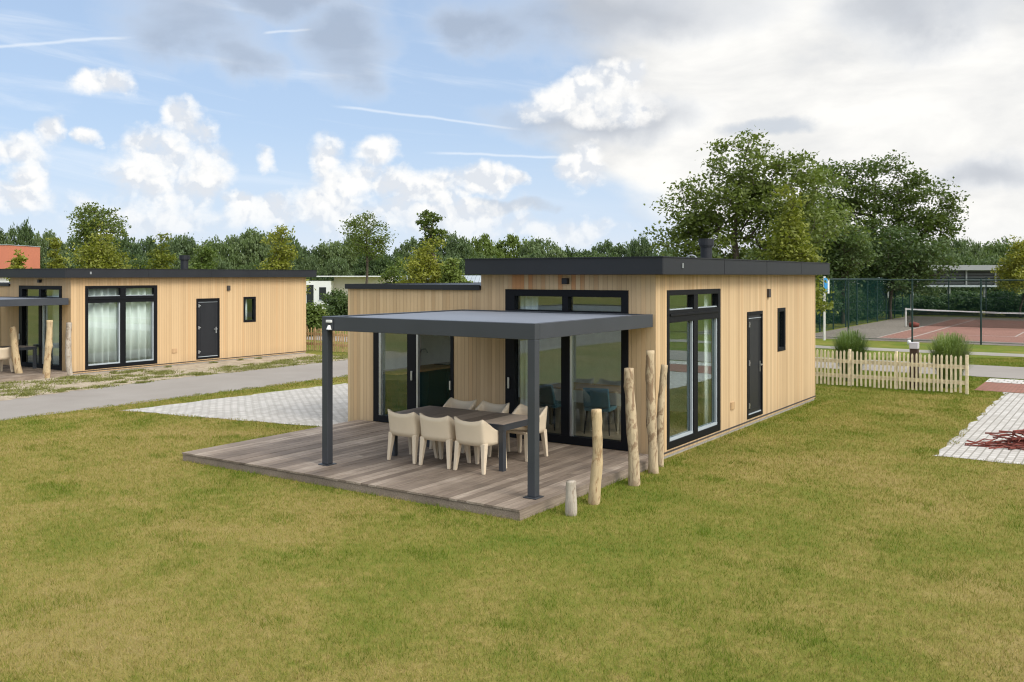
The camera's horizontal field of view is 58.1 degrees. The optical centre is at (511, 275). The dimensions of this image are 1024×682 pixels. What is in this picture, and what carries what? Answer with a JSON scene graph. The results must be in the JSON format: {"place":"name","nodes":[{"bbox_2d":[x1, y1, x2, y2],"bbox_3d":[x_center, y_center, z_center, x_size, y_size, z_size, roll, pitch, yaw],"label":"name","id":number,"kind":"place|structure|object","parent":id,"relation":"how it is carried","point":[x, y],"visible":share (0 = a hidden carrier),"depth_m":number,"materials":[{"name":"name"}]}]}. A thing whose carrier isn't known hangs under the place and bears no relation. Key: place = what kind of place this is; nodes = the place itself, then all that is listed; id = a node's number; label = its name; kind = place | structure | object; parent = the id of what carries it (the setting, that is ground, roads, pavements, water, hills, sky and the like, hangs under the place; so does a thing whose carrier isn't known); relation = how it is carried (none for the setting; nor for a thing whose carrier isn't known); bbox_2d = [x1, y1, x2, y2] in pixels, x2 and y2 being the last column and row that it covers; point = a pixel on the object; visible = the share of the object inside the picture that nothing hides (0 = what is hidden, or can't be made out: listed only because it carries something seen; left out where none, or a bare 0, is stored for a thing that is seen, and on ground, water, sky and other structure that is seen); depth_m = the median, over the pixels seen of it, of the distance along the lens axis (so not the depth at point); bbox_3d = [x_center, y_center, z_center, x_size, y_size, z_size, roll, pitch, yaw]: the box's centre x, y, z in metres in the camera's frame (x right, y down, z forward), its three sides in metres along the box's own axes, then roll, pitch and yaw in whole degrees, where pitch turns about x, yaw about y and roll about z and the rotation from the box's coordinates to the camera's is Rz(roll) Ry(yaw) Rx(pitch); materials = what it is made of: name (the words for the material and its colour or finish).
{"place":"outdoors","nodes":[
{"label":"outdoors","id":0,"kind":"place"},
{"bbox_2d":[0,255,316,374],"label":"timber house","id":1,"kind":"structure","parent":0,"point":[198,315],"depth_m":31.35,"materials":[{"name":"wood"}]},
{"bbox_2d":[19,285,61,369],"bbox_3d":[-14.802,1.621,28.949,2.460,2.586,0.179,0,0,34],"label":"terrace door","id":2,"kind":"structure","parent":1,"relation":"in","point":[22,289],"depth_m":28.91,"materials":[{"name":"metal"}]},
{"bbox_2d":[52,290,58,364],"bbox_3d":[-14.085,1.645,28.818,1.003,2.479,0.150,0,0,34],"label":"curtain","id":3,"kind":"object","parent":1,"relation":"hanging from","point":[55,357],"visible":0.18,"depth_m":28.95,"materials":[{"name":"fabric"}]},
{"bbox_2d":[88,288,151,363],"bbox_3d":[-12.659,1.645,29.540,0.239,2.479,2.484,0,0,34],"label":"curtain","id":4,"kind":"object","parent":1,"relation":"hanging from","point":[102,332],"visible":0.62,"depth_m":29.45,"materials":[{"name":"fabric"}]},
{"bbox_2d":[85,285,156,369],"bbox_3d":[-12.463,1.621,29.416,0.140,2.586,2.532,0,0,34],"label":"window","id":5,"kind":"structure","parent":1,"relation":"in","point":[121,298],"depth_m":29.39,"materials":[{"name":"black metal"}]},
{"bbox_2d":[196,298,219,359],"bbox_3d":[-10.612,1.854,32.125,0.145,2.100,0.971,0,0,34],"label":"door","id":6,"kind":"structure","parent":1,"relation":"in","point":[207,309],"depth_m":32.11,"materials":[{"name":"metal"}]},
{"bbox_2d":[0,353,346,400],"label":"soil strip","id":7,"kind":"object","parent":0,"point":[198,367],"visible":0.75,"depth_m":28.82,"materials":[{"name":"soil"}]},
{"bbox_2d":[42,320,52,377],"bbox_3d":[-13.754,2.219,27.280,0.291,1.780,0.223,0,0,-21],"label":"trunk stake","id":8,"kind":"object","parent":7,"relation":"on","point":[46,371],"visible":0.98,"depth_m":27.22,"materials":[{"name":"yellow wood"}]},
{"bbox_2d":[65,322,72,375],"bbox_3d":[-13.387,2.266,27.845,0.263,1.680,0.218,0,0,34],"label":"trunk stake","id":9,"kind":"object","parent":7,"relation":"on","point":[68,359],"visible":0.94,"depth_m":27.79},
{"bbox_2d":[0,353,347,397],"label":"roadside weeds","id":10,"kind":"object","parent":7,"relation":"on","point":[31,390],"visible":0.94,"depth_m":27.36,"materials":[{"name":"plant"}]},
{"bbox_2d":[0,360,347,419],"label":"side road","id":11,"kind":"structure","parent":0,"point":[69,401],"depth_m":24.56,"materials":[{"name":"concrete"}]},
{"bbox_2d":[122,383,347,425],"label":"parking pavement","id":12,"kind":"structure","parent":0,"point":[302,406],"depth_m":21.19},
{"bbox_2d":[0,290,1023,681],"bbox_3d":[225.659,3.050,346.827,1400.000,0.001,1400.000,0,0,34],"label":"lawn","id":13,"kind":"structure","parent":0,"point":[520,586],"depth_m":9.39,"materials":[{"name":"plant"}]},
{"bbox_2d":[0,245,40,281],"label":"orange building","id":14,"kind":"structure","parent":13,"relation":"on","point":[7,252],"depth_m":76.97,"materials":[{"name":"orange"}]},
{"bbox_2d":[5,217,36,245],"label":"woodland tree","id":15,"kind":"object","parent":13,"relation":"on","point":[25,234],"visible":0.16,"depth_m":122.24,"materials":[{"name":"green plant"}]},
{"bbox_2d":[0,364,66,381],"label":"wooden deck","id":16,"kind":"structure","parent":13,"relation":"on","point":[8,375],"depth_m":27.34,"materials":[{"name":"brown wood"}]},
{"bbox_2d":[9,326,22,372],"bbox_3d":[-14.766,2.322,27.462,0.459,1.611,0.229,0,0,8],"label":"trunk stake","id":17,"kind":"object","parent":16,"relation":"on","point":[15,355],"visible":0.89,"depth_m":27.39,"materials":[{"name":"yellow wood"}]},
{"bbox_2d":[0,296,68,306],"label":"pergola","id":18,"kind":"object","parent":16,"relation":"on","point":[22,301],"visible":1,"depth_m":27.21,"materials":[{"name":"metal"}]},
{"bbox_2d":[31,228,70,267],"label":"woodland tree","id":19,"kind":"object","parent":13,"relation":"on","point":[39,240],"visible":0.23,"depth_m":106.96,"materials":[{"name":"green plant"}]},
{"bbox_2d":[44,237,68,267],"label":"conical tree","id":20,"kind":"object","parent":13,"relation":"on","point":[58,262],"visible":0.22,"depth_m":47.93,"materials":[{"name":"green plant"}]},
{"bbox_2d":[66,201,131,249],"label":"broadleaf tree","id":21,"kind":"object","parent":13,"relation":"on","point":[83,230],"visible":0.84,"depth_m":57.33,"materials":[{"name":"green plant"}]},
{"bbox_2d":[65,217,138,268],"bbox_3d":[-22.515,-0.017,50.079,5.418,6.344,4.652,0,0,18],"label":"conical tree","id":22,"kind":"object","parent":13,"relation":"on","point":[98,256],"visible":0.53,"depth_m":49.64,"materials":[{"name":"green plant"}]},
{"bbox_2d":[120,235,181,265],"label":"woodland tree","id":23,"kind":"object","parent":13,"relation":"on","point":[147,244],"visible":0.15,"depth_m":110.58,"materials":[{"name":"green plant"}]},
{"bbox_2d":[138,231,177,268],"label":"conical tree","id":24,"kind":"object","parent":13,"relation":"on","point":[162,257],"visible":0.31,"depth_m":49.68,"materials":[{"name":"green plant"}]},
{"bbox_2d":[164,232,198,264],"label":"woodland tree","id":25,"kind":"object","parent":13,"relation":"on","point":[188,244],"visible":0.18,"depth_m":119.42,"materials":[{"name":"green plant"}]},
{"bbox_2d":[188,237,218,268],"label":"conical tree","id":26,"kind":"object","parent":13,"relation":"on","point":[205,253],"visible":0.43,"depth_m":51.91,"materials":[{"name":"green plant"}]},
{"bbox_2d":[190,235,240,268],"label":"woodland tree","id":27,"kind":"object","parent":13,"relation":"on","point":[221,246],"visible":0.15,"depth_m":109.46,"materials":[{"name":"green plant"}]},
{"bbox_2d":[223,226,276,269],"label":"woodland tree","id":28,"kind":"object","parent":13,"relation":"on","point":[247,243],"visible":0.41,"depth_m":113.98,"materials":[{"name":"green plant"}]},
{"bbox_2d":[254,224,315,294],"bbox_3d":[-11.687,0.276,47.013,2.888,5.784,3.182,0,0,25],"label":"conical tree","id":29,"kind":"object","parent":13,"relation":"on","point":[282,259],"visible":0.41,"depth_m":46.87,"materials":[{"name":"green plant"}]},
{"bbox_2d":[287,251,321,279],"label":"woodland tree","id":30,"kind":"object","parent":13,"relation":"on","point":[304,263],"visible":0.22,"depth_m":101.75,"materials":[{"name":"green plant"}]},
{"bbox_2d":[306,300,328,335],"bbox_3d":[-10.083,2.166,46.080,1.840,1.909,1.803,0,0,34],"label":"garden bush","id":31,"kind":"object","parent":13,"relation":"on","point":[314,314],"visible":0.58,"depth_m":45.80,"materials":[{"name":"green plant"}]},
{"bbox_2d":[306,326,347,351],"bbox_3d":[-8.858,2.586,37.746,8.000,1.128,0.148,0,0,34],"label":"picket fence","id":32,"kind":"object","parent":13,"relation":"on","point":[341,344],"visible":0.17,"depth_m":36.85,"materials":[{"name":"wood"}]},
{"bbox_2d":[309,239,358,272],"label":"woodland tree","id":33,"kind":"object","parent":13,"relation":"on","point":[327,250],"visible":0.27,"depth_m":124.89,"materials":[{"name":"green plant"}]},
{"bbox_2d":[320,287,347,315],"bbox_3d":[-11.209,1.960,60.001,2.812,2.325,2.646,0,0,-27],"label":"garden bush","id":34,"kind":"object","parent":13,"relation":"on","point":[337,301],"visible":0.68,"depth_m":59.58,"materials":[{"name":"green plant"}]},
{"bbox_2d":[315,255,354,279],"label":"woodland tree","id":35,"kind":"object","parent":13,"relation":"on","point":[338,267],"visible":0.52,"depth_m":99.47,"materials":[{"name":"green plant"}]},
{"bbox_2d":[306,276,396,308],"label":"white bungalow","id":36,"kind":"object","parent":13,"relation":"on","point":[325,286],"visible":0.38,"depth_m":81.00,"materials":[{"name":"paint"}]},
{"bbox_2d":[336,210,398,283],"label":"broadleaf tree","id":37,"kind":"object","parent":13,"relation":"on","point":[367,249],"visible":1,"depth_m":74.60,"materials":[{"name":"green plant"}]},
{"bbox_2d":[352,253,399,275],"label":"woodland tree","id":38,"kind":"object","parent":13,"relation":"on","point":[376,267],"visible":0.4,"depth_m":102.76,"materials":[{"name":"green plant"}]},
{"bbox_2d":[376,256,409,282],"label":"conical tree","id":39,"kind":"object","parent":13,"relation":"on","point":[390,274],"visible":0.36,"depth_m":61.77,"materials":[{"name":"green plant"}]},
{"bbox_2d":[393,236,425,263],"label":"woodland tree","id":40,"kind":"object","parent":13,"relation":"on","point":[405,250],"visible":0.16,"depth_m":121.95,"materials":[{"name":"green plant"}]},
{"bbox_2d":[182,420,647,520],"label":"wooden deck","id":41,"kind":"structure","parent":13,"relation":"on","point":[363,464],"depth_m":13.95,"materials":[{"name":"brown wood"}]},
{"bbox_2d":[387,409,438,463],"bbox_3d":[-1.579,2.507,14.568,0.582,0.804,0.613,0,0,35],"label":"armchair","id":42,"kind":"object","parent":41,"relation":"on","point":[407,425],"visible":0.78,"depth_m":14.32,"materials":[{"name":"plastic"}]},
{"bbox_2d":[419,413,470,468],"bbox_3d":[-1.041,2.507,14.182,0.582,0.804,0.613,0,0,32],"label":"armchair","id":43,"kind":"object","parent":41,"relation":"on","point":[441,430],"visible":0.82,"depth_m":13.94,"materials":[{"name":"plastic"}]},
{"bbox_2d":[391,406,539,471],"bbox_3d":[-0.767,2.562,14.663,2.220,0.695,1.000,0,0,34],"label":"outdoor table","id":44,"kind":"object","parent":41,"relation":"on","point":[502,423],"visible":0.49,"depth_m":14.44,"materials":[{"name":"grey wood"}]},
{"bbox_2d":[453,416,506,474],"bbox_3d":[-0.484,2.507,13.795,0.582,0.804,0.613,0,0,36],"label":"armchair","id":45,"kind":"object","parent":41,"relation":"on","point":[482,435],"visible":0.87,"depth_m":13.56,"materials":[{"name":"plastic"}]},
{"bbox_2d":[318,309,652,499],"bbox_3d":[-0.329,1.769,14.525,3.960,2.278,3.600,0,0,34],"label":"pergola","id":46,"kind":"object","parent":41,"relation":"on","point":[532,327],"visible":0.98,"depth_m":13.38,"materials":[{"name":"metal"}]},
{"bbox_2d":[461,400,509,456],"bbox_3d":[-0.420,2.507,15.143,0.582,0.804,0.613,0,0,35],"label":"armchair","id":47,"kind":"object","parent":41,"relation":"on","point":[483,405],"visible":0.28,"depth_m":15.29,"materials":[{"name":"plastic"}]},
{"bbox_2d":[498,403,547,461],"bbox_3d":[0.190,2.507,14.757,0.582,0.804,0.613,0,0,37],"label":"armchair","id":48,"kind":"object","parent":41,"relation":"on","point":[520,409],"visible":0.53,"depth_m":14.76,"materials":[{"name":"plastic"}]},
{"bbox_2d":[392,233,464,282],"bbox_3d":[-4.407,0.484,48.054,3.938,5.355,3.618,0,0,23],"label":"conical tree","id":49,"kind":"object","parent":13,"relation":"on","point":[431,273],"visible":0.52,"depth_m":47.64,"materials":[{"name":"green plant"}]},
{"bbox_2d":[415,209,450,263],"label":"broadleaf tree","id":50,"kind":"object","parent":13,"relation":"on","point":[426,223],"visible":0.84,"depth_m":54.77,"materials":[{"name":"green plant"}]},
{"bbox_2d":[429,230,472,258],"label":"woodland tree","id":51,"kind":"object","parent":13,"relation":"on","point":[458,246],"visible":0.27,"depth_m":116.29,"materials":[{"name":"green plant"}]},
{"bbox_2d":[437,257,472,282],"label":"conical tree","id":52,"kind":"object","parent":13,"relation":"on","point":[452,272],"visible":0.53,"depth_m":45.74,"materials":[{"name":"green plant"}]},
{"bbox_2d":[464,233,506,258],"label":"woodland tree","id":53,"kind":"object","parent":13,"relation":"on","point":[482,243],"visible":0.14,"depth_m":120.62,"materials":[{"name":"green plant"}]},
{"bbox_2d":[493,234,538,257],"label":"woodland tree","id":54,"kind":"object","parent":13,"relation":"on","point":[512,242],"visible":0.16,"depth_m":129.25,"materials":[{"name":"green plant"}]},
{"bbox_2d":[516,236,567,258],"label":"woodland tree","id":55,"kind":"object","parent":13,"relation":"on","point":[526,249],"visible":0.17,"depth_m":122.65,"materials":[{"name":"green plant"}]},
{"bbox_2d":[565,480,576,515],"bbox_3d":[0.755,2.860,11.726,0.157,0.484,0.157,0,0,34],"label":"trunk stake","id":56,"kind":"object","parent":13,"relation":"on","point":[571,503],"visible":0.94,"depth_m":11.67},
{"bbox_2d":[345,238,830,458],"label":"timber house","id":57,"kind":"structure","parent":13,"relation":"on","point":[760,314],"depth_m":17.76,"materials":[{"name":"wood"}]},
{"bbox_2d":[373,333,453,422],"bbox_3d":[-1.911,1.890,17.862,2.010,2.040,0.170,0,0,34],"label":"terrace door","id":58,"kind":"structure","parent":57,"relation":"in","point":[413,341],"depth_m":17.87,"materials":[{"name":"black metal"}]},
{"bbox_2d":[383,348,449,414],"bbox_3d":[-1.843,2.252,20.076,0.630,1.314,2.660,0,0,34],"label":"kitchen unit","id":59,"kind":"object","parent":57,"relation":"on","point":[434,384],"visible":0.39,"depth_m":19.49,"materials":[{"name":"green wood"}]},
{"bbox_2d":[521,296,537,405],"bbox_3d":[0.309,1.605,16.665,0.357,2.550,0.091,0,0,32],"label":"curtain","id":60,"kind":"object","parent":57,"relation":"hanging from","point":[529,302],"visible":0.18,"depth_m":16.67,"materials":[{"name":"fabric"}]},
{"bbox_2d":[539,384,560,430],"bbox_3d":[0.754,2.481,17.560,0.503,0.862,0.578,0,0,42],"label":"dining chair","id":61,"kind":"object","parent":57,"relation":"on","point":[546,395],"visible":0.58,"depth_m":17.32,"materials":[{"name":"blue fabric"}]},
{"bbox_2d":[505,289,628,450],"bbox_3d":[0.922,1.580,15.955,2.460,2.660,0.170,0,0,34],"label":"terrace door","id":62,"kind":"structure","parent":57,"relation":"in","point":[567,436],"depth_m":15.90,"materials":[{"name":"black metal"}]},
{"bbox_2d":[549,382,620,423],"bbox_3d":[1.627,2.535,17.862,1.800,0.750,0.840,0,0,34],"label":"dining table","id":63,"kind":"object","parent":57,"relation":"on","point":[611,388],"visible":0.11,"depth_m":17.89,"materials":[{"name":"brown wood"}]},
{"bbox_2d":[583,388,616,435],"bbox_3d":[1.620,2.481,16.978,0.503,0.862,0.578,0,0,22],"label":"dining chair","id":64,"kind":"object","parent":57,"relation":"on","point":[596,398],"visible":0.97,"depth_m":16.75,"materials":[{"name":"blue fabric"}]},
{"bbox_2d":[667,289,720,449],"bbox_3d":[3.212,1.580,16.349,0.140,2.660,2.400,0,0,34],"label":"window","id":65,"kind":"structure","parent":57,"relation":"in","point":[694,313],"depth_m":16.32,"materials":[{"name":"black metal"}]},
{"bbox_2d":[703,294,710,425],"bbox_3d":[3.692,1.605,17.406,0.095,2.550,0.450,0,0,34],"label":"curtain","id":66,"kind":"object","parent":57,"relation":"hanging from","point":[706,367],"visible":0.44,"depth_m":17.31,"materials":[{"name":"fabric"}]},
{"bbox_2d":[747,311,762,419],"bbox_3d":[4.967,1.820,18.916,0.145,2.160,0.920,0,0,34],"label":"door","id":67,"kind":"structure","parent":57,"relation":"in","point":[755,318],"depth_m":18.93,"materials":[{"name":"metal"}]},
{"bbox_2d":[777,308,785,351],"bbox_3d":[5.906,1.195,20.370,0.120,0.950,0.540,0,0,34],"label":"window","id":68,"kind":"structure","parent":57,"relation":"in","point":[781,312],"depth_m":20.45,"materials":[{"name":"black glass"}]},
{"bbox_2d":[588,409,602,504],"bbox_3d":[1.113,2.446,12.297,0.190,1.320,0.181,0,0,34],"label":"trunk stake","id":69,"kind":"object","parent":13,"relation":"on","point":[594,494],"visible":0.98,"depth_m":12.24,"materials":[{"name":"yellow wood"}]},
{"bbox_2d":[582,239,634,256],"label":"woodland tree","id":70,"kind":"object","parent":13,"relation":"on","point":[609,248],"visible":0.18,"depth_m":123.92,"materials":[{"name":"green plant"}]},
{"bbox_2d":[623,368,639,485],"bbox_3d":[1.747,2.225,13.403,0.244,1.754,0.181,0,0,14],"label":"trunk stake","id":71,"kind":"object","parent":13,"relation":"on","point":[633,450],"visible":1,"depth_m":13.34,"materials":[{"name":"brown wood"}]},
{"bbox_2d":[625,233,657,257],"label":"woodland tree","id":72,"kind":"object","parent":13,"relation":"on","point":[639,248],"visible":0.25,"depth_m":120.77,"materials":[{"name":"green plant"}]},
{"bbox_2d":[645,350,658,473],"bbox_3d":[2.167,2.131,14.220,0.209,1.945,0.169,0,0,34],"label":"trunk stake","id":73,"kind":"object","parent":13,"relation":"on","point":[651,422],"visible":0.99,"depth_m":14.17,"materials":[{"name":"brown wood"}]},
{"bbox_2d":[657,364,667,466],"bbox_3d":[2.392,2.262,14.702,0.189,1.676,0.137,0,0,13],"label":"trunk stake","id":74,"kind":"object","parent":13,"relation":"on","point":[661,406],"visible":0.85,"depth_m":14.66,"materials":[{"name":"brown wood"}]},
{"bbox_2d":[634,126,860,261],"bbox_3d":[12.654,-2.460,50.072,11.730,11.229,7.112,0,0,25],"label":"broadleaf tree","id":75,"kind":"object","parent":13,"relation":"on","point":[753,194],"visible":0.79,"depth_m":49.29,"materials":[{"name":"green plant"}]},
{"bbox_2d":[760,184,838,315],"bbox_3d":[11.586,-0.318,38.191,3.635,6.943,3.736,0,0,-16],"label":"conical tree","id":76,"kind":"object","parent":13,"relation":"on","point":[787,243],"visible":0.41,"depth_m":37.64,"materials":[{"name":"green plant"}]},
{"bbox_2d":[747,160,881,321],"bbox_3d":[19.815,-2.170,60.053,8.696,10.659,5.742,0,0,31],"label":"broadleaf tree","id":77,"kind":"object","parent":13,"relation":"on","point":[833,182],"visible":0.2,"depth_m":58.69,"materials":[{"name":"green plant"}]},
{"bbox_2d":[815,283,862,322],"bbox_3d":[20.476,1.644,59.120,4.831,2.909,5.125,0,0,-3],"label":"hedge bush","id":78,"kind":"object","parent":13,"relation":"on","point":[853,299],"visible":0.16,"depth_m":58.02,"materials":[{"name":"green plant"}]},
{"bbox_2d":[811,222,883,323],"bbox_3d":[20.438,-0.118,58.105,5.579,6.545,4.939,0,0,19],"label":"broadleaf tree","id":79,"kind":"object","parent":13,"relation":"on","point":[843,268],"visible":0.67,"depth_m":57.13,"materials":[{"name":"green plant"}]},
{"bbox_2d":[830,281,881,319],"bbox_3d":[23.501,1.596,63.898,4.097,3.066,6.188,0,0,34],"label":"hedge bush","id":80,"kind":"object","parent":13,"relation":"on","point":[863,312],"visible":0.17,"depth_m":62.67,"materials":[{"name":"green plant"}]},
{"bbox_2d":[815,277,909,331],"bbox_3d":[21.866,1.600,57.488,0.080,2.900,29.724,0,0,34],"label":"court fence","id":81,"kind":"object","parent":13,"relation":"on","point":[855,306],"visible":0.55,"depth_m":57.36,"materials":[{"name":"metal"}]},
{"bbox_2d":[795,149,969,316],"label":"broadleaf tree","id":82,"kind":"object","parent":13,"relation":"on","point":[931,219],"visible":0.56,"depth_m":66.30,"materials":[{"name":"green plant"}]},
{"bbox_2d":[815,349,968,393],"bbox_3d":[8.734,2.590,25.603,7.151,1.120,0.152,0,0,34],"label":"picket fence","id":83,"kind":"object","parent":13,"relation":"on","point":[896,378],"visible":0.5,"depth_m":24.57,"materials":[{"name":"brown wood"}]},
{"bbox_2d":[827,220,967,318],"bbox_3d":[26.178,-0.335,64.061,10.126,6.982,6.302,0,0,29],"label":"broadleaf tree","id":84,"kind":"object","parent":13,"relation":"on","point":[907,263],"visible":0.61,"depth_m":62.61,"materials":[{"name":"green plant"}]},
{"bbox_2d":[880,294,945,314],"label":"hedge bush","id":85,"kind":"object","parent":13,"relation":"on","point":[926,304],"visible":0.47,"depth_m":70.93,"materials":[{"name":"green plant"}]},
{"bbox_2d":[815,278,1023,345],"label":"court fence","id":86,"kind":"object","parent":13,"relation":"on","point":[912,300],"visible":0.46,"depth_m":41.59,"materials":[{"name":"metal"}]},
{"bbox_2d":[938,251,983,299],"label":"woodland tree","id":87,"kind":"object","parent":13,"relation":"on","point":[969,261],"visible":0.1,"depth_m":100.99,"materials":[{"name":"green plant"}]},
{"bbox_2d":[936,290,995,314],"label":"hedge bush","id":88,"kind":"object","parent":13,"relation":"on","point":[969,294],"visible":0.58,"depth_m":69.99,"materials":[{"name":"green plant"}]},
{"bbox_2d":[913,277,1023,317],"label":"court fence","id":89,"kind":"object","parent":13,"relation":"on","point":[986,291],"visible":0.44,"depth_m":67.41,"materials":[{"name":"metal"}]},
{"bbox_2d":[962,237,986,289],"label":"woodland tree","id":90,"kind":"object","parent":13,"relation":"on","point":[976,250],"visible":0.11,"depth_m":122.16,"materials":[{"name":"green plant"}]},
{"bbox_2d":[981,236,1021,293],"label":"woodland tree","id":91,"kind":"object","parent":13,"relation":"on","point":[996,250],"visible":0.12,"depth_m":127.58,"materials":[{"name":"green plant"}]},
{"bbox_2d":[982,289,1023,316],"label":"hedge bush","id":92,"kind":"object","parent":13,"relation":"on","point":[1014,297],"visible":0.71,"depth_m":67.85,"materials":[{"name":"green plant"}]},
{"bbox_2d":[988,235,1023,314],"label":"conical tree","id":93,"kind":"object","parent":13,"relation":"on","point":[1011,270],"visible":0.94,"depth_m":65.71,"materials":[{"name":"green plant"}]},
{"bbox_2d":[0,0,1023,257],"label":"sky","id":94,"kind":"structure","parent":0,"point":[557,120],"materials":[{"name":"blue"}]},
{"bbox_2d":[307,335,1023,378],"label":"road","id":95,"kind":"structure","parent":0,"point":[996,371],"depth_m":29.70,"materials":[{"name":"asphalt"}]},
{"bbox_2d":[826,328,876,380],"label":"reed grass","id":96,"kind":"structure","parent":0,"point":[853,342],"depth_m":26.37,"materials":[{"name":"plant"}]},
{"bbox_2d":[815,316,1023,345],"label":"tennis court surround","id":97,"kind":"object","parent":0,"point":[880,326],"depth_m":50.73,"materials":[{"name":"asphalt"}]},
{"bbox_2d":[879,319,1023,342],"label":"tennis court","id":98,"kind":"object","parent":97,"relation":"on","point":[1011,331],"visible":0.5,"depth_m":48.89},
{"bbox_2d":[905,308,1023,328],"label":"tennis net","id":99,"kind":"object","parent":98,"relation":"on","point":[996,314],"visible":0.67,"depth_m":52.84,"materials":[{"name":"fabric"}]},
{"bbox_2d":[815,345,1023,356],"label":"gravel path","id":100,"kind":"structure","parent":0,"point":[927,351],"depth_m":36.76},
{"bbox_2d":[899,265,1002,296],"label":"slatted building","id":101,"kind":"structure","parent":0,"point":[967,271],"depth_m":82.10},
{"bbox_2d":[923,332,981,388],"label":"reed grass","id":102,"kind":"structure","parent":0,"point":[954,346],"depth_m":24.74,"materials":[{"name":"plant"}]},
{"bbox_2d":[932,392,1023,463],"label":"driveway pavement","id":103,"kind":"structure","parent":0,"point":[1005,412],"depth_m":17.94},
{"bbox_2d":[965,429,1023,449],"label":"twig heap","id":104,"kind":"object","parent":103,"relation":"on","point":[1013,442],"visible":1,"depth_m":16.38,"materials":[{"name":"wood"}]},
{"bbox_2d":[975,382,1023,392],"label":"red footpath","id":105,"kind":"structure","parent":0,"point":[1002,387],"depth_m":24.97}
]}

